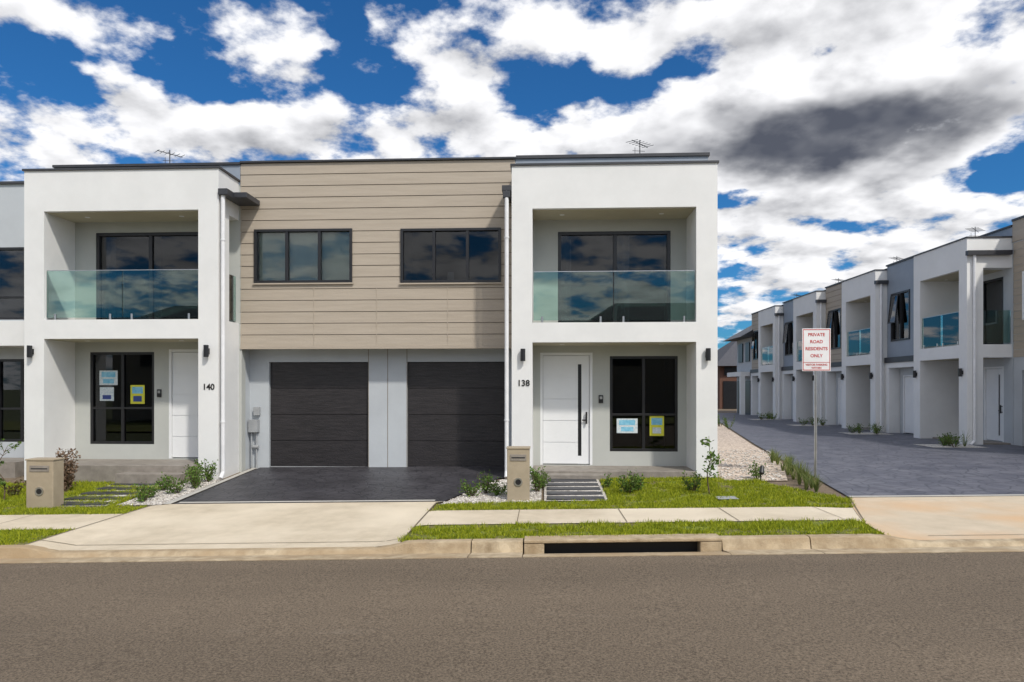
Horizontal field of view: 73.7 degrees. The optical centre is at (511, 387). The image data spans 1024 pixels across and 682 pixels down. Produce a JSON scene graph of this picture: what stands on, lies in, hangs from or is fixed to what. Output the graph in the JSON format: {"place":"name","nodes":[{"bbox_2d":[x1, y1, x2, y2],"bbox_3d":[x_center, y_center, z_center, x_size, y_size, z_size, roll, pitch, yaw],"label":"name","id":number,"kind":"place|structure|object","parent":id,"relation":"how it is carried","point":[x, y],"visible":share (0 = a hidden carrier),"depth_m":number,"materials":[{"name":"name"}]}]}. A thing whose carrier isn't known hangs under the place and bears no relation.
{"place":"outdoors","nodes":[
{"label":"outdoors","id":0,"kind":"place"},
{"bbox_2d":[0,514,120,529],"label":"footpath","id":1,"kind":"structure","parent":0,"point":[67,521],"depth_m":10.98,"materials":[{"name":"concrete"}]},
{"bbox_2d":[3,497,1012,544],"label":"concrete joints","id":2,"kind":"object","parent":1,"relation":"on","point":[416,524],"visible":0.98,"depth_m":9.71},
{"bbox_2d":[25,502,434,549],"bbox_3d":[-3.901,2.108,10.686,5.300,0.184,3.120,0,0,3],"label":"driveway crossover","id":3,"kind":"object","parent":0,"point":[233,525],"visible":1,"depth_m":10.37,"materials":[{"name":"concrete"}]},
{"bbox_2d":[174,466,504,503],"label":"driveway","id":4,"kind":"structure","parent":0,"point":[439,484],"depth_m":13.98,"materials":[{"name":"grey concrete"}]},
{"bbox_2d":[179,500,434,502],"bbox_3d":[-3.723,2.048,12.339,4.700,0.083,0.100,0,0,3],"label":"driveway border","id":5,"kind":"object","parent":4,"relation":"on","point":[304,501],"visible":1,"depth_m":12.35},
{"bbox_2d":[4,409,883,544],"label":"garden soil","id":6,"kind":"structure","parent":0,"point":[823,487],"depth_m":13.34,"materials":[{"name":"soil"}]},
{"bbox_2d":[0,181,23,477],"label":"townhouse","id":7,"kind":"structure","parent":6,"relation":"on","point":[11,311],"depth_m":16.50,"materials":[{"name":"paint"}]},
{"bbox_2d":[2,362,19,438],"bbox_3d":[-11.860,0.300,16.530,1.030,1.880,0.006,0,0,3],"label":"window glass","id":8,"kind":"structure","parent":7,"relation":"in","point":[10,370],"depth_m":16.54,"materials":[{"name":"glass"}]},
{"bbox_2d":[0,247,23,319],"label":"window frame","id":9,"kind":"structure","parent":7,"relation":"in","point":[1,248],"depth_m":16.49,"materials":[{"name":"black metal"}]},
{"bbox_2d":[0,250,23,316],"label":"window glass","id":10,"kind":"structure","parent":7,"relation":"in","point":[11,261],"depth_m":16.54,"materials":[{"name":"glass"}]},
{"bbox_2d":[0,359,23,441],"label":"window frame","id":11,"kind":"structure","parent":7,"relation":"in","point":[21,361],"depth_m":16.49,"materials":[{"name":"black metal"}]},
{"bbox_2d":[0,526,74,544],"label":"grass verge","id":12,"kind":"object","parent":6,"relation":"on","point":[18,536],"depth_m":9.86,"materials":[{"name":"plant"}]},
{"bbox_2d":[0,479,166,514],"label":"grass verge","id":13,"kind":"object","parent":6,"relation":"on","point":[13,504],"depth_m":12.54,"materials":[{"name":"plant"}]},
{"bbox_2d":[0,439,21,499],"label":"young tree","id":14,"kind":"object","parent":13,"relation":"on","point":[2,481],"visible":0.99,"depth_m":12.97,"materials":[{"name":"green plant"}]},
{"bbox_2d":[0,479,25,495],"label":"shrub","id":15,"kind":"object","parent":13,"relation":"on","point":[14,490],"visible":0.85,"depth_m":13.34,"materials":[{"name":"green plant"}]},
{"bbox_2d":[25,457,64,508],"bbox_3d":[-8.410,1.720,12.297,0.524,0.910,0.309,0,0,3],"label":"mailbox","id":16,"kind":"object","parent":13,"relation":"on","point":[44,481],"visible":0.94,"depth_m":12.16,"materials":[{"name":"concrete"}]},
{"bbox_2d":[55,448,80,491],"bbox_3d":[-9.007,1.635,13.742,0.529,0.908,0.546,0,0,33],"label":"dried shrub","id":17,"kind":"object","parent":13,"relation":"on","point":[68,472],"visible":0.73,"depth_m":13.75,"materials":[{"name":"brown plant"}]},
{"bbox_2d":[66,485,159,505],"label":"garden path","id":18,"kind":"structure","parent":13,"relation":"on","point":[105,495],"depth_m":13.19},
{"bbox_2d":[61,483,154,506],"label":"stepping pavers","id":19,"kind":"object","parent":18,"relation":"on","point":[70,503],"visible":0.45,"depth_m":13.26,"materials":[{"name":"concrete"}]},
{"bbox_2d":[120,480,217,504],"bbox_3d":[-6.704,2.052,13.556,0.830,0.144,2.450,0,0,3],"label":"pebble bed","id":20,"kind":"object","parent":6,"relation":"on","point":[163,502],"visible":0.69,"depth_m":13.15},
{"bbox_2d":[133,483,156,501],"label":"shrub","id":21,"kind":"object","parent":20,"relation":"on","point":[141,496],"visible":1,"depth_m":12.63,"materials":[{"name":"green plant"}]},
{"bbox_2d":[132,482,162,497],"bbox_3d":[-6.896,1.936,12.958,0.460,0.385,0.511,0,0,3],"label":"shrub","id":22,"kind":"object","parent":20,"relation":"on","point":[143,486],"visible":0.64,"depth_m":12.91,"materials":[{"name":"green plant"}]},
{"bbox_2d":[156,475,175,490],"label":"shrub","id":23,"kind":"object","parent":20,"relation":"on","point":[163,485],"visible":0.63,"depth_m":13.62,"materials":[{"name":"green plant"}]},
{"bbox_2d":[161,471,192,493],"bbox_3d":[-6.582,1.841,13.282,0.538,0.512,0.542,0,0,3],"label":"shrub","id":24,"kind":"object","parent":20,"relation":"on","point":[176,487],"visible":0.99,"depth_m":13.27,"materials":[{"name":"green plant"}]},
{"bbox_2d":[182,467,206,488],"bbox_3d":[-6.448,1.836,13.826,0.489,0.506,0.562,0,0,-19],"label":"shrub","id":25,"kind":"object","parent":20,"relation":"on","point":[197,481],"visible":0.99,"depth_m":13.85,"materials":[{"name":"green plant"}]},
{"bbox_2d":[184,459,204,481],"bbox_3d":[-6.626,1.772,14.231,0.386,0.552,0.601,0,0,-19],"label":"shrub","id":26,"kind":"object","parent":20,"relation":"on","point":[197,463],"visible":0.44,"depth_m":14.21,"materials":[{"name":"green plant"}]},
{"bbox_2d":[198,459,217,481],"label":"shrub","id":27,"kind":"object","parent":20,"relation":"on","point":[208,476],"visible":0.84,"depth_m":14.46,"materials":[{"name":"green plant"}]},
{"bbox_2d":[117,449,781,504],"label":"loose pebbles","id":28,"kind":"object","parent":20,"relation":"on","point":[186,486],"visible":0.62,"depth_m":13.87,"materials":[{"name":"gravel"}]},
{"bbox_2d":[164,468,255,503],"bbox_3d":[-6.174,1.998,14.282,0.140,0.205,3.851,0,0,2],"label":"driveway border","id":29,"kind":"object","parent":6,"relation":"on","point":[197,491],"visible":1,"depth_m":13.81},
{"bbox_2d":[22,152,718,483],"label":"townhouse","id":30,"kind":"structure","parent":6,"relation":"on","point":[558,314],"depth_m":15.55,"materials":[{"name":"paint"}]},
{"bbox_2d":[90,352,153,443],"bbox_3d":[-9.106,0.235,16.002,1.540,2.150,0.090,0,0,3],"label":"window frame","id":31,"kind":"structure","parent":30,"relation":"in","point":[92,354],"depth_m":15.96,"materials":[{"name":"black metal"}]},
{"bbox_2d":[94,355,151,440],"bbox_3d":[-9.106,0.235,16.010,1.420,2.030,0.006,0,0,3],"label":"window glass","id":32,"kind":"structure","parent":30,"relation":"in","point":[138,368],"depth_m":16.01,"materials":[{"name":"glass"}]},
{"bbox_2d":[156,150,183,162],"bbox_3d":[-8.327,-5.495,16.611,0.606,0.589,0.336,0,0,-40],"label":"tv antenna","id":33,"kind":"object","parent":30,"relation":"on","point":[169,155],"visible":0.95,"depth_m":16.60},
{"bbox_2d":[172,352,197,457],"bbox_3d":[-7.398,0.393,15.925,1.048,2.454,0.042,0,0,3],"label":"door leaf","id":34,"kind":"structure","parent":30,"relation":"in","point":[184,364],"depth_m":15.92,"materials":[{"name":"wood"}]},
{"bbox_2d":[254,228,352,282],"bbox_3d":[-4.809,-3.040,15.742,2.290,1.240,0.105,0,0,3],"label":"bedroom window frame","id":35,"kind":"structure","parent":30,"relation":"in","point":[256,231],"depth_m":15.70,"materials":[{"name":"black metal"}]},
{"bbox_2d":[271,362,367,466],"bbox_3d":[-4.596,0.632,16.337,2.390,2.505,0.045,0,0,3],"label":"garage door","id":36,"kind":"structure","parent":30,"relation":"in","point":[319,410],"depth_m":16.32,"materials":[{"name":"metal"}]},
{"bbox_2d":[400,227,500,282],"bbox_3d":[-1.398,-3.020,15.581,2.300,1.240,0.105,0,0,3],"label":"bedroom window frame","id":37,"kind":"structure","parent":30,"relation":"in","point":[433,230],"depth_m":15.54,"materials":[{"name":"black metal"}]},
{"bbox_2d":[404,231,497,279],"bbox_3d":[-1.397,-3.020,15.596,2.180,1.120,0.006,0,0,3],"label":"bedroom window glass","id":38,"kind":"structure","parent":30,"relation":"in","point":[450,245],"depth_m":15.59,"materials":[{"name":"glass"}]},
{"bbox_2d":[408,362,504,466],"bbox_3d":[-1.279,0.632,16.181,2.390,2.505,0.045,0,0,3],"label":"garage door","id":39,"kind":"structure","parent":30,"relation":"in","point":[456,410],"depth_m":16.16,"materials":[{"name":"metal"}]},
{"bbox_2d":[543,356,588,463],"bbox_3d":[1.232,0.493,15.518,1.048,2.454,0.042,0,0,3],"label":"door leaf","id":40,"kind":"structure","parent":30,"relation":"in","point":[560,373],"depth_m":15.50,"materials":[{"name":"wood"}]},
{"bbox_2d":[626,139,652,152],"bbox_3d":[3.011,-5.545,16.076,0.606,0.589,0.336,0,0,-40],"label":"tv antenna","id":41,"kind":"object","parent":30,"relation":"on","point":[639,146],"visible":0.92,"depth_m":16.07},
{"bbox_2d":[612,359,674,448],"bbox_3d":[2.971,0.355,15.440,1.400,2.030,0.006,0,0,3],"label":"window glass","id":42,"kind":"structure","parent":30,"relation":"in","point":[626,373],"depth_m":15.43,"materials":[{"name":"glass"}]},
{"bbox_2d":[610,356,677,451],"bbox_3d":[2.970,0.355,15.432,1.520,2.150,0.090,0,0,3],"label":"window frame","id":43,"kind":"structure","parent":30,"relation":"in","point":[643,414],"depth_m":15.39,"materials":[{"name":"black metal"}]},
{"bbox_2d":[441,479,541,503],"bbox_3d":[-0.318,1.967,13.104,1.770,0.117,2.450,0,0,3],"label":"pebble bed","id":44,"kind":"object","parent":6,"relation":"on","point":[503,497],"visible":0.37,"depth_m":12.46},
{"bbox_2d":[459,479,484,496],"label":"shrub","id":45,"kind":"object","parent":44,"relation":"on","point":[469,492],"visible":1,"depth_m":12.52,"materials":[{"name":"green plant"}]},
{"bbox_2d":[477,470,500,492],"bbox_3d":[-0.451,1.780,12.877,0.364,0.469,0.500,0,0,-39],"label":"shrub","id":46,"kind":"object","parent":44,"relation":"on","point":[488,479],"visible":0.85,"depth_m":12.84,"materials":[{"name":"green plant"}]},
{"bbox_2d":[485,481,506,495],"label":"shrub","id":47,"kind":"object","parent":44,"relation":"on","point":[497,490],"visible":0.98,"depth_m":12.59,"materials":[{"name":"green plant"}]},
{"bbox_2d":[506,446,530,500],"bbox_3d":[0.117,1.539,12.246,0.424,0.970,0.309,0,0,3],"label":"mailbox","id":48,"kind":"object","parent":44,"relation":"on","point":[518,472],"visible":0.96,"depth_m":12.11,"materials":[{"name":"stone"}]},
{"bbox_2d":[530,466,546,491],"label":"shrub","id":49,"kind":"object","parent":44,"relation":"on","point":[536,477],"visible":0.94,"depth_m":12.85,"materials":[{"name":"green plant"}]},
{"bbox_2d":[534,468,550,488],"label":"shrub","id":50,"kind":"object","parent":44,"relation":"on","point":[545,482],"visible":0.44,"depth_m":13.27,"materials":[{"name":"green plant"}]},
{"bbox_2d":[427,475,854,511],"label":"grass verge","id":51,"kind":"object","parent":6,"relation":"on","point":[661,492],"depth_m":11.87,"materials":[{"name":"plant"}]},
{"bbox_2d":[544,479,606,501],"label":"garden path","id":52,"kind":"structure","parent":51,"relation":"on","point":[546,495],"depth_m":12.92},
{"bbox_2d":[602,474,612,487],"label":"shrub","id":53,"kind":"object","parent":51,"relation":"on","point":[606,483],"visible":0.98,"depth_m":13.20,"materials":[{"name":"green plant"}]},
{"bbox_2d":[616,469,642,492],"bbox_3d":[2.174,1.705,12.568,0.498,0.497,0.464,0,0,13],"label":"shrub","id":54,"kind":"object","parent":51,"relation":"on","point":[628,487],"visible":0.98,"depth_m":12.53,"materials":[{"name":"green plant"}]},
{"bbox_2d":[627,471,646,491],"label":"shrub","id":55,"kind":"object","parent":51,"relation":"on","point":[638,485],"visible":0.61,"depth_m":12.77,"materials":[{"name":"green plant"}]},
{"bbox_2d":[681,470,704,490],"bbox_3d":[3.374,1.735,12.654,0.384,0.453,0.550,0,0,-25],"label":"shrub","id":56,"kind":"object","parent":51,"relation":"on","point":[693,484],"visible":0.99,"depth_m":12.69,"materials":[{"name":"green plant"}]},
{"bbox_2d":[700,437,723,493],"bbox_3d":[3.581,1.404,12.344,0.464,1.062,0.436,0,0,-23],"label":"young tree","id":57,"kind":"object","parent":51,"relation":"on","point":[711,456],"visible":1,"depth_m":12.37,"materials":[{"name":"green plant"}]},
{"bbox_2d":[398,515,890,541],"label":"grass verge","id":58,"kind":"object","parent":6,"relation":"on","point":[853,525],"depth_m":9.33,"materials":[{"name":"plant"}]},
{"bbox_2d":[718,366,736,408],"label":"walls","id":59,"kind":"structure","parent":6,"relation":"on","point":[722,377],"depth_m":59.21,"materials":[{"name":"red brick"}]},
{"bbox_2d":[718,341,736,365],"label":"tiled roof","id":60,"kind":"structure","parent":59,"relation":"on","point":[727,354],"depth_m":60.44,"materials":[{"name":"tile"}]},
{"bbox_2d":[723,381,736,408],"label":"garage opening","id":61,"kind":"object","parent":59,"relation":"attached to","point":[729,394],"visible":0.64,"depth_m":59.08,"materials":[{"name":"black metal"}]},
{"bbox_2d":[724,367,736,374],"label":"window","id":62,"kind":"structure","parent":59,"relation":"attached to","point":[729,369],"depth_m":59.08,"materials":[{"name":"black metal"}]},
{"bbox_2d":[724,325,752,414],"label":"townhouse","id":63,"kind":"structure","parent":6,"relation":"on","point":[743,339],"depth_m":46.65,"materials":[{"name":"white paint"}]},
{"bbox_2d":[738,344,742,362],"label":"window","id":64,"kind":"structure","parent":63,"relation":"in","point":[740,346],"depth_m":48.11,"materials":[{"name":"glass"}]},
{"bbox_2d":[745,342,749,361],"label":"window","id":65,"kind":"structure","parent":63,"relation":"in","point":[747,345],"depth_m":46.46,"materials":[{"name":"glass"}]},
{"bbox_2d":[718,425,787,480],"bbox_3d":[7.427,1.840,24.177,5.240,0.079,21.000,0,0,3],"label":"pebble bed","id":66,"kind":"object","parent":6,"relation":"on","point":[729,440],"visible":0.35,"depth_m":18.22,"materials":[{"name":"gravel"}]},
{"bbox_2d":[722,416,734,429],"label":"shrub","id":67,"kind":"object","parent":66,"relation":"on","point":[725,422],"visible":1,"depth_m":29.59,"materials":[{"name":"green plant"}]},
{"bbox_2d":[745,460,766,478],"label":"shrub","id":68,"kind":"object","parent":66,"relation":"on","point":[755,471],"visible":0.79,"depth_m":13.97,"materials":[{"name":"green plant"}]},
{"bbox_2d":[768,447,780,462],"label":"strappy plant","id":69,"kind":"object","parent":66,"relation":"on","point":[771,457],"visible":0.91,"depth_m":16.43,"materials":[{"name":"green plant"}]},
{"bbox_2d":[773,451,781,464],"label":"strappy plant","id":70,"kind":"object","parent":66,"relation":"on","point":[776,457],"visible":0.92,"depth_m":16.07,"materials":[{"name":"green plant"}]},
{"bbox_2d":[759,465,763,479],"bbox_3d":[5.013,1.712,13.720,0.098,0.320,0.167,0,0,18],"label":"garden spotlight","id":71,"kind":"object","parent":6,"relation":"on","point":[761,471],"visible":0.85,"depth_m":13.70,"materials":[{"name":"black metal"}]},
{"bbox_2d":[750,305,783,418],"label":"townhouse","id":72,"kind":"structure","parent":6,"relation":"on","point":[767,361],"depth_m":42.32,"materials":[{"name":"paint"}]},
{"bbox_2d":[753,330,757,359],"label":"window frame","id":73,"kind":"structure","parent":72,"relation":"in","point":[756,331],"depth_m":44.52,"materials":[{"name":"black metal"}]},
{"bbox_2d":[784,462,795,474],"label":"strappy plant","id":74,"kind":"object","parent":6,"relation":"on","point":[788,466],"visible":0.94,"depth_m":14.41,"materials":[{"name":"green plant"}]},
{"bbox_2d":[787,468,797,479],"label":"strappy plant","id":75,"kind":"object","parent":6,"relation":"on","point":[792,474],"visible":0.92,"depth_m":13.87,"materials":[{"name":"green plant"}]},
{"bbox_2d":[790,460,810,472],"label":"strappy plant","id":76,"kind":"object","parent":6,"relation":"on","point":[793,464],"visible":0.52,"depth_m":14.23,"materials":[{"name":"green plant"}]},
{"bbox_2d":[800,468,810,481],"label":"strappy plant","id":77,"kind":"object","parent":6,"relation":"on","point":[804,477],"visible":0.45,"depth_m":13.16,"materials":[{"name":"green plant"}]},
{"bbox_2d":[797,462,816,478],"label":"strappy plant","id":78,"kind":"object","parent":6,"relation":"on","point":[804,468],"visible":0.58,"depth_m":13.51,"materials":[{"name":"green plant"}]},
{"bbox_2d":[800,472,815,488],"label":"strappy plant","id":79,"kind":"object","parent":6,"relation":"on","point":[811,486],"visible":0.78,"depth_m":12.80,"materials":[{"name":"green plant"}]},
{"bbox_2d":[801,475,815,489],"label":"strappy plant","id":80,"kind":"object","parent":6,"relation":"on","point":[806,484],"visible":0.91,"depth_m":12.66,"materials":[{"name":"green plant"}]},
{"bbox_2d":[781,290,838,424],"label":"townhouse","id":81,"kind":"structure","parent":6,"relation":"on","point":[807,311],"depth_m":36.34,"materials":[{"name":"paint"}]},
{"bbox_2d":[785,321,792,355],"bbox_3d":[15.714,-2.800,38.553,0.120,1.900,1.400,0,0,3],"label":"window frame","id":82,"kind":"structure","parent":81,"relation":"in","point":[790,322],"depth_m":38.52,"materials":[{"name":"black metal"}]},
{"bbox_2d":[787,322,792,353],"bbox_3d":[15.736,-2.800,38.552,0.006,1.760,1.260,0,0,3],"label":"window glass","id":83,"kind":"structure","parent":81,"relation":"in","point":[792,322],"depth_m":38.41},
{"bbox_2d":[802,328,830,476],"bbox_3d":[6.293,0.385,14.142,0.580,3.230,0.075,0,0,3],"label":"private road sign","id":84,"kind":"object","parent":6,"relation":"on","point":[816,350],"visible":1,"depth_m":14.11,"materials":[{"name":"metal"}]},
{"bbox_2d":[809,473,826,491],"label":"strappy plant","id":85,"kind":"object","parent":6,"relation":"on","point":[816,485],"visible":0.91,"depth_m":12.43,"materials":[{"name":"green plant"}]},
{"bbox_2d":[824,268,909,431],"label":"townhouse","id":86,"kind":"structure","parent":6,"relation":"on","point":[856,323],"depth_m":30.32,"materials":[{"name":"paint"}]},
{"bbox_2d":[828,308,840,349],"bbox_3d":[15.431,-2.800,32.559,0.120,1.900,1.400,0,0,3],"label":"window frame","id":87,"kind":"structure","parent":86,"relation":"in","point":[834,310],"depth_m":32.52,"materials":[{"name":"black metal"}]},
{"bbox_2d":[831,310,839,347],"bbox_3d":[15.454,-2.800,32.558,0.006,1.760,1.260,0,0,3],"label":"window glass","id":88,"kind":"structure","parent":86,"relation":"in","point":[838,311],"depth_m":32.50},
{"bbox_2d":[839,379,841,424],"bbox_3d":[15.808,0.663,32.516,0.042,2.194,0.918,0,0,3],"label":"door leaf","id":89,"kind":"structure","parent":86,"relation":"in","point":[840,381],"depth_m":32.84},
{"bbox_2d":[851,496,1023,539],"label":"private road crossover","id":90,"kind":"object","parent":6,"relation":"on","point":[966,517],"visible":0.96,"depth_m":10.11,"materials":[{"name":"concrete"}]},
{"bbox_2d":[884,225,1012,444],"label":"townhouse","id":91,"kind":"structure","parent":6,"relation":"on","point":[950,324],"depth_m":23.00,"materials":[{"name":"paint"}]},
{"bbox_2d":[891,289,909,341],"bbox_3d":[15.148,-2.800,26.566,0.120,1.900,1.400,0,0,3],"label":"window frame","id":92,"kind":"structure","parent":91,"relation":"in","point":[900,293],"depth_m":26.53,"materials":[{"name":"black metal"}]},
{"bbox_2d":[894,292,907,338],"bbox_3d":[15.171,-2.800,26.565,0.006,1.760,1.260,0,0,3],"label":"window glass","id":93,"kind":"structure","parent":91,"relation":"in","point":[904,295],"depth_m":26.44,"materials":[{"name":"glass"}]},
{"bbox_2d":[905,377,913,433],"bbox_3d":[15.526,0.663,26.523,0.042,2.194,0.918,0,0,3],"label":"door leaf","id":94,"kind":"structure","parent":91,"relation":"in","point":[909,381],"depth_m":26.63,"materials":[{"name":"wood"}]},
{"bbox_2d":[986,368,1002,440],"bbox_3d":[15.937,0.548,22.504,0.042,2.364,0.868,0,0,3],"label":"door leaf","id":95,"kind":"structure","parent":91,"relation":"in","point":[992,375],"depth_m":22.52,"materials":[{"name":"wood"}]},
{"bbox_2d":[1011,215,1023,445],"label":"townhouse","id":96,"kind":"structure","parent":6,"relation":"on","point":[1018,323],"depth_m":21.31,"materials":[{"name":"paint"}]},
{"bbox_2d":[1022,271,1023,319],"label":"window frame","id":97,"kind":"structure","parent":96,"relation":"in","point":[1022,271],"depth_m":21.04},
{"bbox_2d":[0,552,1023,681],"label":"road","id":98,"kind":"structure","parent":0,"point":[915,617],"depth_m":6.10,"materials":[{"name":"asphalt"}]},
{"bbox_2d":[720,535,823,554],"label":"kerb","id":99,"kind":"structure","parent":98,"relation":"on","point":[762,544],"depth_m":8.63,"materials":[{"name":"concrete"}]},
{"bbox_2d":[807,534,1023,553],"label":"kerb","id":100,"kind":"structure","parent":98,"relation":"on","point":[849,543],"depth_m":8.55,"materials":[{"name":"concrete"}]},
{"bbox_2d":[0,0,1023,348],"label":"sky","id":101,"kind":"structure","parent":0,"point":[847,138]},
{"bbox_2d":[417,507,862,525],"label":"footpath","id":102,"kind":"structure","parent":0,"point":[447,517],"depth_m":10.47,"materials":[{"name":"concrete"}]},
{"bbox_2d":[718,413,1023,497],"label":"private road","id":103,"kind":"structure","parent":0,"point":[848,465],"depth_m":16.84,"materials":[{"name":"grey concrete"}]},
{"bbox_2d":[838,432,893,434],"bbox_3d":[13.906,1.788,26.875,1.650,0.001,1.200,0,0,3],"label":"pebble bed","id":104,"kind":"object","parent":103,"relation":"on","point":[865,433],"visible":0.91,"depth_m":26.84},
{"bbox_2d":[849,494,1023,496],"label":"private road edge strip","id":105,"kind":"object","parent":103,"relation":"on","point":[939,495],"visible":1,"depth_m":11.80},
{"bbox_2d":[914,444,988,447],"bbox_3d":[13.533,1.788,21.086,1.650,0.001,1.200,0,0,3],"label":"pebble bed","id":106,"kind":"object","parent":103,"relation":"on","point":[951,446],"visible":0.89,"depth_m":20.87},
{"bbox_2d":[938,434,952,445],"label":"shrub","id":107,"kind":"object","parent":106,"relation":"on","point":[942,439],"visible":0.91,"depth_m":21.01,"materials":[{"name":"green plant"}]},
{"bbox_2d":[942,433,958,445],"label":"shrub","id":108,"kind":"object","parent":106,"relation":"on","point":[948,442],"visible":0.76,"depth_m":21.04,"materials":[{"name":"green plant"}]},
{"bbox_2d":[944,434,962,446],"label":"shrub","id":109,"kind":"object","parent":106,"relation":"on","point":[957,442],"visible":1,"depth_m":20.68,"materials":[{"name":"green plant"}]},
{"label":"ground","id":110,"kind":"structure","parent":0,"visible":0},
{"bbox_2d":[0,539,471,563],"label":"kerb","id":111,"kind":"structure","parent":110,"relation":"on","point":[434,548],"depth_m":8.90,"materials":[{"name":"concrete"}]},
{"bbox_2d":[468,538,522,557],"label":"kerb","id":112,"kind":"structure","parent":110,"relation":"on","point":[500,548],"depth_m":8.79,"materials":[{"name":"concrete"}]},
{"bbox_2d":[523,533,730,556],"bbox_3d":[1.403,2.183,8.629,2.510,0.572,0.690,0,0,3],"label":"stormwater drain","id":113,"kind":"object","parent":110,"relation":"on","point":[624,545],"visible":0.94,"depth_m":8.79,"materials":[{"name":"concrete"}]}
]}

